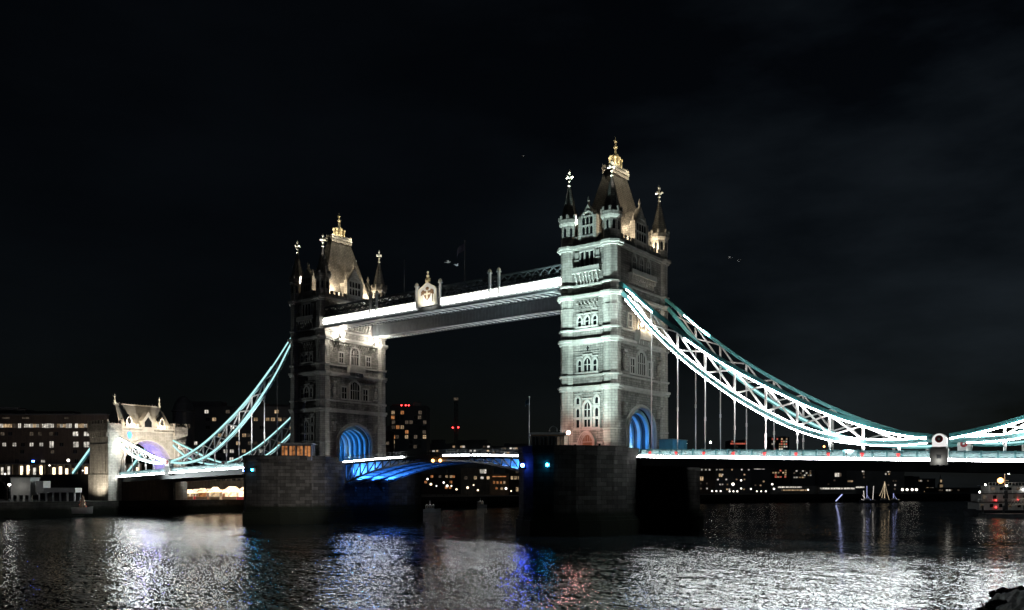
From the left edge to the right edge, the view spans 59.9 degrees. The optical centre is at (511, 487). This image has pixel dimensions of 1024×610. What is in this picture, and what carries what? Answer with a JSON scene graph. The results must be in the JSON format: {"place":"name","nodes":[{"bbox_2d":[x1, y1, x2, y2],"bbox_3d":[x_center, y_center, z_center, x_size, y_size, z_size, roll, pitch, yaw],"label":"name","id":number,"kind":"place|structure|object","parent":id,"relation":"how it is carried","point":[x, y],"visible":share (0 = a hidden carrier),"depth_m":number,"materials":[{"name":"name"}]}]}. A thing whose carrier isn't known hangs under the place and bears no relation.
{"place":"outdoors","nodes":[
{"label":"outdoors","id":0,"kind":"place"},
{"bbox_2d":[19,474,89,499],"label":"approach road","id":1,"kind":"structure","parent":0,"point":[76,480],"depth_m":295.06,"materials":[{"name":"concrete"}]},
{"bbox_2d":[171,396,194,466],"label":"round tower","id":2,"kind":"structure","parent":0,"point":[183,411],"depth_m":377.06,"materials":[{"name":"black glass"}]},
{"bbox_2d":[0,488,980,518],"bbox_3d":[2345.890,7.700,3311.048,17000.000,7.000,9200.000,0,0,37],"label":"bank ground","id":3,"kind":"structure","parent":0,"point":[27,508],"depth_m":306.20,"materials":[{"name":"stone"}]},
{"bbox_2d":[0,475,10,499],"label":"bare tree","id":4,"kind":"object","parent":3,"relation":"on","point":[2,479],"visible":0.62,"depth_m":284.80,"materials":[{"name":"black plant"}]},
{"bbox_2d":[10,477,39,500],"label":"pavilion","id":5,"kind":"structure","parent":3,"relation":"on","point":[24,486],"depth_m":262.00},
{"bbox_2d":[15,471,43,500],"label":"bare tree","id":6,"kind":"object","parent":3,"relation":"on","point":[36,475],"visible":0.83,"depth_m":267.85,"materials":[{"name":"black plant"}]},
{"bbox_2d":[36,481,81,500],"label":"pavilion","id":7,"kind":"structure","parent":3,"relation":"on","point":[59,494],"depth_m":262.10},
{"bbox_2d":[0,407,125,462],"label":"building","id":8,"kind":"structure","parent":3,"relation":"on","point":[29,436],"depth_m":335.00,"materials":[{"name":"brick"}]},
{"bbox_2d":[0,463,141,498],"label":"colonnade","id":9,"kind":"object","parent":3,"relation":"on","point":[11,469],"visible":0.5,"depth_m":317.10,"materials":[{"name":"stone"}]},
{"bbox_2d":[87,393,187,500],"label":"bridge gatehouse","id":10,"kind":"object","parent":3,"relation":"on","point":[150,429],"visible":0.92,"depth_m":280.50,"materials":[{"name":"stone"}]},
{"bbox_2d":[72,447,89,474],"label":"land tie","id":11,"kind":"object","parent":10,"relation":"attached to","point":[81,461],"visible":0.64,"depth_m":290.07,"materials":[{"name":"teal paint"}]},
{"bbox_2d":[119,437,166,471],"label":"suspension chain","id":12,"kind":"object","parent":10,"relation":"hanging from","point":[146,454],"visible":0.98,"depth_m":269.24,"materials":[{"name":"blue paint"}]},
{"bbox_2d":[173,440,221,466],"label":"suspension chain","id":13,"kind":"object","parent":10,"relation":"hanging from","point":[182,452],"visible":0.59,"depth_m":285.35,"materials":[{"name":"blue paint"}]},
{"bbox_2d":[195,488,209,498],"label":"market stall","id":14,"kind":"object","parent":3,"relation":"on","point":[203,493],"visible":1,"depth_m":300.61,"materials":[{"name":"white paint"}]},
{"bbox_2d":[208,487,221,498],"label":"market stall","id":15,"kind":"object","parent":3,"relation":"on","point":[216,492],"visible":0.99,"depth_m":300.59,"materials":[{"name":"white paint"}]},
{"bbox_2d":[187,478,243,489],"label":"building","id":16,"kind":"structure","parent":3,"relation":"on","point":[221,484],"depth_m":325.00,"materials":[{"name":"brick"}]},
{"bbox_2d":[222,486,238,498],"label":"market stall","id":17,"kind":"object","parent":3,"relation":"on","point":[230,492],"visible":0.66,"depth_m":300.45,"materials":[{"name":"white paint"}]},
{"bbox_2d":[173,401,289,468],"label":"building","id":18,"kind":"structure","parent":3,"relation":"on","point":[211,418],"depth_m":400.00,"materials":[{"name":"metal"}]},
{"bbox_2d":[236,487,243,499],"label":"market stall","id":19,"kind":"object","parent":3,"relation":"on","point":[241,493],"visible":0.45,"depth_m":297.04,"materials":[{"name":"white paint"}]},
{"bbox_2d":[386,426,393,456],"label":"building","id":20,"kind":"structure","parent":3,"relation":"on","point":[389,440],"depth_m":562.43,"materials":[{"name":"brick"}]},
{"bbox_2d":[390,402,429,472],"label":"building","id":21,"kind":"structure","parent":3,"relation":"on","point":[410,424],"depth_m":620.00,"materials":[{"name":"metal"}]},
{"bbox_2d":[421,468,460,493],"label":"building","id":22,"kind":"structure","parent":3,"relation":"on","point":[437,477],"depth_m":520.00,"materials":[{"name":"brick"}]},
{"bbox_2d":[452,398,458,442],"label":"lattice mast","id":23,"kind":"object","parent":3,"relation":"on","point":[456,422],"visible":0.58,"depth_m":898.05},
{"bbox_2d":[430,440,490,472],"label":"building","id":24,"kind":"structure","parent":3,"relation":"on","point":[436,446],"depth_m":700.00,"materials":[{"name":"metal"}]},
{"bbox_2d":[460,464,493,494],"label":"building","id":25,"kind":"structure","parent":3,"relation":"on","point":[477,477],"depth_m":490.00,"materials":[{"name":"brick"}]},
{"bbox_2d":[489,473,508,494],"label":"building","id":26,"kind":"structure","parent":3,"relation":"on","point":[499,482],"depth_m":455.00,"materials":[{"name":"metal"}]},
{"bbox_2d":[491,443,530,472],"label":"building","id":27,"kind":"structure","parent":3,"relation":"on","point":[499,448],"depth_m":720.00,"materials":[{"name":"concrete"}]},
{"bbox_2d":[505,468,518,494],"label":"building","id":28,"kind":"structure","parent":3,"relation":"on","point":[513,481],"depth_m":470.00,"materials":[{"name":"brick"}]},
{"bbox_2d":[700,468,714,493],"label":"building","id":29,"kind":"structure","parent":3,"relation":"on","point":[707,480],"depth_m":560.00,"materials":[{"name":"brick"}]},
{"bbox_2d":[715,468,750,493],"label":"building","id":30,"kind":"structure","parent":3,"relation":"on","point":[725,478],"depth_m":570.00,"materials":[{"name":"metal"}]},
{"bbox_2d":[725,440,747,450],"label":"building","id":31,"kind":"structure","parent":3,"relation":"on","point":[739,444],"depth_m":2400.00,"materials":[{"name":"metal"}]},
{"bbox_2d":[751,469,770,492],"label":"building","id":32,"kind":"structure","parent":3,"relation":"on","point":[760,479],"depth_m":580.00,"materials":[{"name":"metal"}]},
{"bbox_2d":[766,436,788,450],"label":"building","id":33,"kind":"structure","parent":3,"relation":"on","point":[781,442],"depth_m":2600.00,"materials":[{"name":"metal"}]},
{"bbox_2d":[771,469,790,484],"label":"building","id":34,"kind":"structure","parent":3,"relation":"on","point":[780,476],"depth_m":600.00,"materials":[{"name":"brick"}]},
{"bbox_2d":[770,485,819,493],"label":"building","id":35,"kind":"structure","parent":3,"relation":"on","point":[790,489],"depth_m":575.00,"materials":[{"name":"concrete"}]},
{"bbox_2d":[791,469,814,484],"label":"building","id":36,"kind":"structure","parent":3,"relation":"on","point":[802,477],"depth_m":600.00,"materials":[{"name":"metal"}]},
{"bbox_2d":[815,470,846,485],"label":"building","id":37,"kind":"structure","parent":3,"relation":"on","point":[830,477],"depth_m":620.00,"materials":[{"name":"metal"}]},
{"bbox_2d":[816,486,855,493],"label":"building","id":38,"kind":"structure","parent":3,"relation":"on","point":[836,489],"depth_m":570.00,"materials":[{"name":"concrete"}]},
{"bbox_2d":[847,471,904,492],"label":"building","id":39,"kind":"structure","parent":3,"relation":"on","point":[865,481],"depth_m":640.00,"materials":[{"name":"concrete"}]},
{"bbox_2d":[905,476,935,491],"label":"building","id":40,"kind":"structure","parent":3,"relation":"on","point":[920,484],"depth_m":760.00,"materials":[{"name":"metal"}]},
{"bbox_2d":[925,488,968,491],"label":"building","id":41,"kind":"structure","parent":3,"relation":"on","point":[946,489],"depth_m":700.00,"materials":[{"name":"brick"}]},
{"bbox_2d":[0,501,1023,609],"bbox_3d":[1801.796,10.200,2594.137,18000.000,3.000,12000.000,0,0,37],"label":"river","id":42,"kind":"structure","parent":0,"point":[910,555],"depth_m":102.44,"materials":[{"name":"black liquid"}]},
{"bbox_2d":[71,494,92,513],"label":"festive boat","id":43,"kind":"object","parent":42,"relation":"on","point":[83,508],"visible":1,"depth_m":257.38,"materials":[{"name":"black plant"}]},
{"bbox_2d":[242,455,422,524],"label":"bridge pier","id":44,"kind":"structure","parent":42,"relation":"in","point":[287,489],"depth_m":209.96,"materials":[{"name":"stone"}]},
{"bbox_2d":[118,462,243,481],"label":"bridge deck","id":45,"kind":"structure","parent":44,"relation":"on","point":[214,472],"depth_m":257.95,"materials":[{"name":"metal"}]},
{"bbox_2d":[164,459,173,475],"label":"chain joint","id":46,"kind":"object","parent":45,"relation":"attached to","point":[168,467],"visible":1,"depth_m":258.55,"materials":[{"name":"metal"}]},
{"bbox_2d":[279,443,316,459],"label":"pier cabin","id":47,"kind":"object","parent":44,"relation":"on","point":[307,450],"visible":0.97,"depth_m":208.48,"materials":[{"name":"metal"}]},
{"bbox_2d":[304,445,310,456],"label":"window","id":48,"kind":"structure","parent":47,"relation":"in","point":[307,448],"depth_m":208.42,"materials":[{"name":"glass"}]},
{"bbox_2d":[287,214,387,460],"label":"stone tower","id":49,"kind":"structure","parent":44,"relation":"on","point":[337,385],"depth_m":223.03,"materials":[{"name":"stone"}]},
{"bbox_2d":[171,337,290,466],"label":"suspension chain","id":50,"kind":"object","parent":49,"relation":"hanging from","point":[285,352],"visible":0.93,"depth_m":237.95,"materials":[{"name":"blue paint"}]},
{"bbox_2d":[227,418,289,463],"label":"suspension chain","id":51,"kind":"object","parent":49,"relation":"hanging from","point":[269,439],"visible":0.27,"depth_m":260.41,"materials":[{"name":"blue paint"}]},
{"bbox_2d":[303,418,309,433],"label":"window","id":52,"kind":"structure","parent":49,"relation":"in","point":[306,427],"depth_m":220.84,"materials":[{"name":"glass"}]},
{"bbox_2d":[303,383,309,398],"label":"window","id":53,"kind":"structure","parent":49,"relation":"in","point":[306,389],"depth_m":220.84,"materials":[{"name":"glass"}]},
{"bbox_2d":[337,351,344,363],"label":"window","id":54,"kind":"structure","parent":49,"relation":"in","point":[341,355],"depth_m":222.08,"materials":[{"name":"glass"}]},
{"bbox_2d":[340,385,348,399],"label":"window","id":55,"kind":"structure","parent":49,"relation":"in","point":[343,389],"depth_m":222.79,"materials":[{"name":"stone"}]},
{"bbox_2d":[350,344,359,365],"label":"window","id":56,"kind":"structure","parent":49,"relation":"in","point":[354,359],"depth_m":225.69,"materials":[{"name":"stone"}]},
{"bbox_2d":[349,378,361,401],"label":"window","id":57,"kind":"structure","parent":49,"relation":"in","point":[354,386],"depth_m":225.69,"materials":[{"name":"stone"}]},
{"bbox_2d":[361,388,369,401],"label":"window","id":58,"kind":"structure","parent":49,"relation":"in","point":[365,392],"depth_m":228.57,"materials":[{"name":"stone"}]},
{"bbox_2d":[365,355,371,367],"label":"window","id":59,"kind":"structure","parent":49,"relation":"in","point":[367,358],"depth_m":229.30,"materials":[{"name":"stone"}]},
{"bbox_2d":[372,296,560,338],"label":"walkway","id":60,"kind":"structure","parent":49,"relation":"attached to","point":[549,306],"depth_m":211.36,"materials":[{"name":"paint"}]},
{"bbox_2d":[344,450,480,483],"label":"bascule leaf","id":61,"kind":"object","parent":44,"relation":"attached to","point":[393,469],"visible":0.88,"depth_m":213.43,"materials":[{"name":"metal"}]},
{"bbox_2d":[423,504,440,511],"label":"motor boat","id":62,"kind":"object","parent":42,"relation":"on","point":[429,508],"visible":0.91,"depth_m":309.92,"materials":[{"name":"black glass"}]},
{"bbox_2d":[516,445,703,536],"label":"bridge pier","id":63,"kind":"structure","parent":42,"relation":"in","point":[583,490],"depth_m":158.66,"materials":[{"name":"stone"}]},
{"bbox_2d":[437,449,518,471],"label":"bascule leaf","id":64,"kind":"object","parent":63,"relation":"attached to","point":[508,461],"visible":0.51,"depth_m":190.43,"materials":[{"name":"metal"}]},
{"bbox_2d":[529,432,566,444],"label":"pier cabin","id":65,"kind":"object","parent":63,"relation":"on","point":[547,438],"visible":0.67,"depth_m":160.86,"materials":[{"name":"black metal"}]},
{"bbox_2d":[557,137,671,448],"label":"stone tower","id":66,"kind":"structure","parent":63,"relation":"on","point":[603,251],"depth_m":172.65,"materials":[{"name":"stone"}]},
{"bbox_2d":[323,264,560,330],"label":"walkway","id":67,"kind":"structure","parent":66,"relation":"attached to","point":[529,289],"depth_m":192.60,"materials":[{"name":"paint"}]},
{"bbox_2d":[368,292,372,316],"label":"railing post","id":68,"kind":"object","parent":67,"relation":"attached to","point":[370,295],"visible":1,"depth_m":206.66,"materials":[{"name":"metal"}]},
{"bbox_2d":[374,290,378,315],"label":"railing post","id":69,"kind":"object","parent":67,"relation":"attached to","point":[376,294],"visible":1,"depth_m":205.47,"materials":[{"name":"metal"}]},
{"bbox_2d":[414,283,418,308],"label":"railing post","id":70,"kind":"object","parent":67,"relation":"attached to","point":[416,286],"visible":1,"depth_m":197.78,"materials":[{"name":"metal"}]},
{"bbox_2d":[418,271,437,306],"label":"crest panel","id":71,"kind":"object","parent":67,"relation":"attached to","point":[427,293],"visible":1,"depth_m":195.31,"materials":[{"name":"white paint"}]},
{"bbox_2d":[438,278,442,304],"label":"railing post","id":72,"kind":"object","parent":67,"relation":"attached to","point":[440,282],"visible":1,"depth_m":193.49,"materials":[{"name":"metal"}]},
{"bbox_2d":[457,240,464,280],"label":"flagpole","id":73,"kind":"object","parent":67,"relation":"on","point":[461,248],"visible":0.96,"depth_m":195.08,"materials":[{"name":"grey metal"}]},
{"bbox_2d":[487,269,491,296],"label":"railing post","id":74,"kind":"object","parent":67,"relation":"attached to","point":[489,272],"visible":1,"depth_m":185.19,"materials":[{"name":"metal"}]},
{"bbox_2d":[496,267,501,295],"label":"railing post","id":75,"kind":"object","parent":67,"relation":"attached to","point":[498,271],"visible":1,"depth_m":183.72,"materials":[{"name":"metal"}]},
{"bbox_2d":[573,393,581,407],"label":"window","id":76,"kind":"structure","parent":66,"relation":"in","point":[577,400],"depth_m":172.32,"materials":[{"name":"stone"}]},
{"bbox_2d":[573,404,581,418],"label":"window","id":77,"kind":"structure","parent":66,"relation":"in","point":[577,412],"depth_m":172.41,"materials":[{"name":"stone"}]},
{"bbox_2d":[573,419,581,428],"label":"window","id":78,"kind":"structure","parent":66,"relation":"in","point":[577,422],"depth_m":172.41,"materials":[{"name":"stone"}]},
{"bbox_2d":[575,356,582,373],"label":"window","id":79,"kind":"structure","parent":66,"relation":"in","point":[579,369],"depth_m":172.16,"materials":[{"name":"stone"}]},
{"bbox_2d":[575,313,582,328],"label":"window","id":80,"kind":"structure","parent":66,"relation":"in","point":[579,321],"depth_m":172.16,"materials":[{"name":"stone"}]},
{"bbox_2d":[581,418,591,428],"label":"window","id":81,"kind":"structure","parent":66,"relation":"in","point":[586,423],"depth_m":171.02,"materials":[{"name":"stone"}]},
{"bbox_2d":[577,431,595,444],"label":"doorway","id":82,"kind":"structure","parent":66,"relation":"in","point":[586,437],"depth_m":171.11,"materials":[{"name":"stone"}]},
{"bbox_2d":[581,397,592,418],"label":"window","id":83,"kind":"structure","parent":66,"relation":"in","point":[587,409],"depth_m":171.02,"materials":[{"name":"stone"}]},
{"bbox_2d":[581,353,592,373],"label":"window","id":84,"kind":"structure","parent":66,"relation":"in","point":[587,361],"depth_m":171.02,"materials":[{"name":"stone"}]},
{"bbox_2d":[583,312,590,327],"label":"window","id":85,"kind":"structure","parent":66,"relation":"in","point":[587,319],"depth_m":171.07,"materials":[{"name":"stone"}]},
{"bbox_2d":[591,355,598,372],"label":"window","id":86,"kind":"structure","parent":66,"relation":"in","point":[595,362],"depth_m":170.03,"materials":[{"name":"stone"}]},
{"bbox_2d":[591,311,598,326],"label":"window","id":87,"kind":"structure","parent":66,"relation":"in","point":[595,319],"depth_m":170.00,"materials":[{"name":"stone"}]},
{"bbox_2d":[592,392,600,406],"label":"window","id":88,"kind":"structure","parent":66,"relation":"in","point":[596,399],"depth_m":169.78,"materials":[{"name":"stone"}]},
{"bbox_2d":[592,403,600,417],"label":"window","id":89,"kind":"structure","parent":66,"relation":"in","point":[596,410],"depth_m":169.78,"materials":[{"name":"stone"}]},
{"bbox_2d":[592,418,600,428],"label":"window","id":90,"kind":"structure","parent":66,"relation":"in","point":[596,421],"depth_m":169.78,"materials":[{"name":"stone"}]},
{"bbox_2d":[626,312,633,328],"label":"window","id":91,"kind":"structure","parent":66,"relation":"in","point":[629,315],"depth_m":172.24,"materials":[{"name":"stone"}]},
{"bbox_2d":[629,356,636,374],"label":"window","id":92,"kind":"structure","parent":66,"relation":"in","point":[632,360],"depth_m":173.04,"materials":[{"name":"stone"}]},
{"bbox_2d":[631,252,636,269],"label":"window","id":93,"kind":"structure","parent":66,"relation":"in","point":[633,258],"depth_m":173.59,"materials":[{"name":"stone"}]},
{"bbox_2d":[638,255,643,271],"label":"window","id":94,"kind":"structure","parent":66,"relation":"in","point":[641,261],"depth_m":175.89,"materials":[{"name":"stone"}]},
{"bbox_2d":[637,304,645,330],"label":"window","id":95,"kind":"structure","parent":66,"relation":"in","point":[639,321],"depth_m":175.81,"materials":[{"name":"stone"}]},
{"bbox_2d":[636,347,647,377],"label":"window","id":96,"kind":"structure","parent":66,"relation":"in","point":[641,359],"depth_m":175.89,"materials":[{"name":"stone"}]},
{"bbox_2d":[646,258,650,274],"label":"window","id":97,"kind":"structure","parent":66,"relation":"in","point":[648,263],"depth_m":178.18,"materials":[{"name":"stone"}]},
{"bbox_2d":[647,360,653,378],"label":"window","id":98,"kind":"structure","parent":66,"relation":"in","point":[648,362],"depth_m":178.75,"materials":[{"name":"stone"}]},
{"bbox_2d":[619,281,933,449],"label":"suspension chain","id":99,"kind":"object","parent":66,"relation":"hanging from","point":[918,438],"visible":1,"depth_m":151.54,"materials":[{"name":"teal paint"}]},
{"bbox_2d":[665,299,957,451],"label":"suspension chain","id":100,"kind":"object","parent":66,"relation":"hanging from","point":[749,365],"visible":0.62,"depth_m":170.00,"materials":[{"name":"teal paint"}]},
{"bbox_2d":[658,438,687,448],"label":"site hoarding","id":101,"kind":"object","parent":63,"relation":"on","point":[669,443],"visible":0.69,"depth_m":171.84,"materials":[{"name":"blue metal"}]},
{"bbox_2d":[637,449,1023,473],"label":"bridge deck","id":102,"kind":"structure","parent":63,"relation":"on","point":[1001,462],"depth_m":144.36,"materials":[{"name":"metal"}]},
{"bbox_2d":[930,433,949,465],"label":"chain joint","id":103,"kind":"object","parent":102,"relation":"attached to","point":[939,452],"visible":1,"depth_m":133.59,"materials":[{"name":"metal"}]},
{"bbox_2d":[949,415,1023,450],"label":"suspension chain","id":104,"kind":"object","parent":103,"relation":"attached to","point":[1004,437],"visible":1,"depth_m":130.00,"materials":[{"name":"teal paint"}]},
{"bbox_2d":[957,442,972,450],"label":"chain joint","id":105,"kind":"object","parent":102,"relation":"attached to","point":[963,446],"visible":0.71,"depth_m":148.65,"materials":[{"name":"metal"}]},
{"bbox_2d":[973,429,1023,450],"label":"suspension chain","id":106,"kind":"object","parent":105,"relation":"attached to","point":[1014,442],"visible":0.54,"depth_m":145.24,"materials":[{"name":"teal paint"}]},
{"bbox_2d":[859,485,875,502],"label":"sailing boat","id":107,"kind":"object","parent":42,"relation":"on","point":[865,500],"visible":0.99,"depth_m":484.80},
{"bbox_2d":[876,481,892,502],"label":"sailing boat","id":108,"kind":"object","parent":42,"relation":"on","point":[883,500],"visible":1,"depth_m":484.88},
{"bbox_2d":[963,474,1023,515],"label":"river ship","id":109,"kind":"object","parent":42,"relation":"on","point":[995,498],"visible":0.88,"depth_m":270.55,"materials":[{"name":"grey metal"}]},
{"bbox_2d":[979,505,1023,517],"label":"pontoon","id":110,"kind":"object","parent":42,"relation":"on","point":[1001,515],"visible":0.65,"depth_m":252.04,"materials":[{"name":"grey metal"}]},
{"bbox_2d":[0,0,1023,487],"label":"sky","id":111,"kind":"structure","parent":0,"point":[164,164],"materials":[{"name":"black"}]},
{"bbox_2d":[988,589,1023,609],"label":"foreshore","id":112,"kind":"structure","parent":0,"point":[1014,599],"depth_m":65.89,"materials":[{"name":"stone"}]},
{"bbox_2d":[984,599,1007,605],"bbox_3d":[35.372,8.707,64.457,2.031,1.102,1.229,0,0,37],"label":"rock","id":113,"kind":"object","parent":112,"relation":"on","point":[998,602],"visible":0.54,"depth_m":64.35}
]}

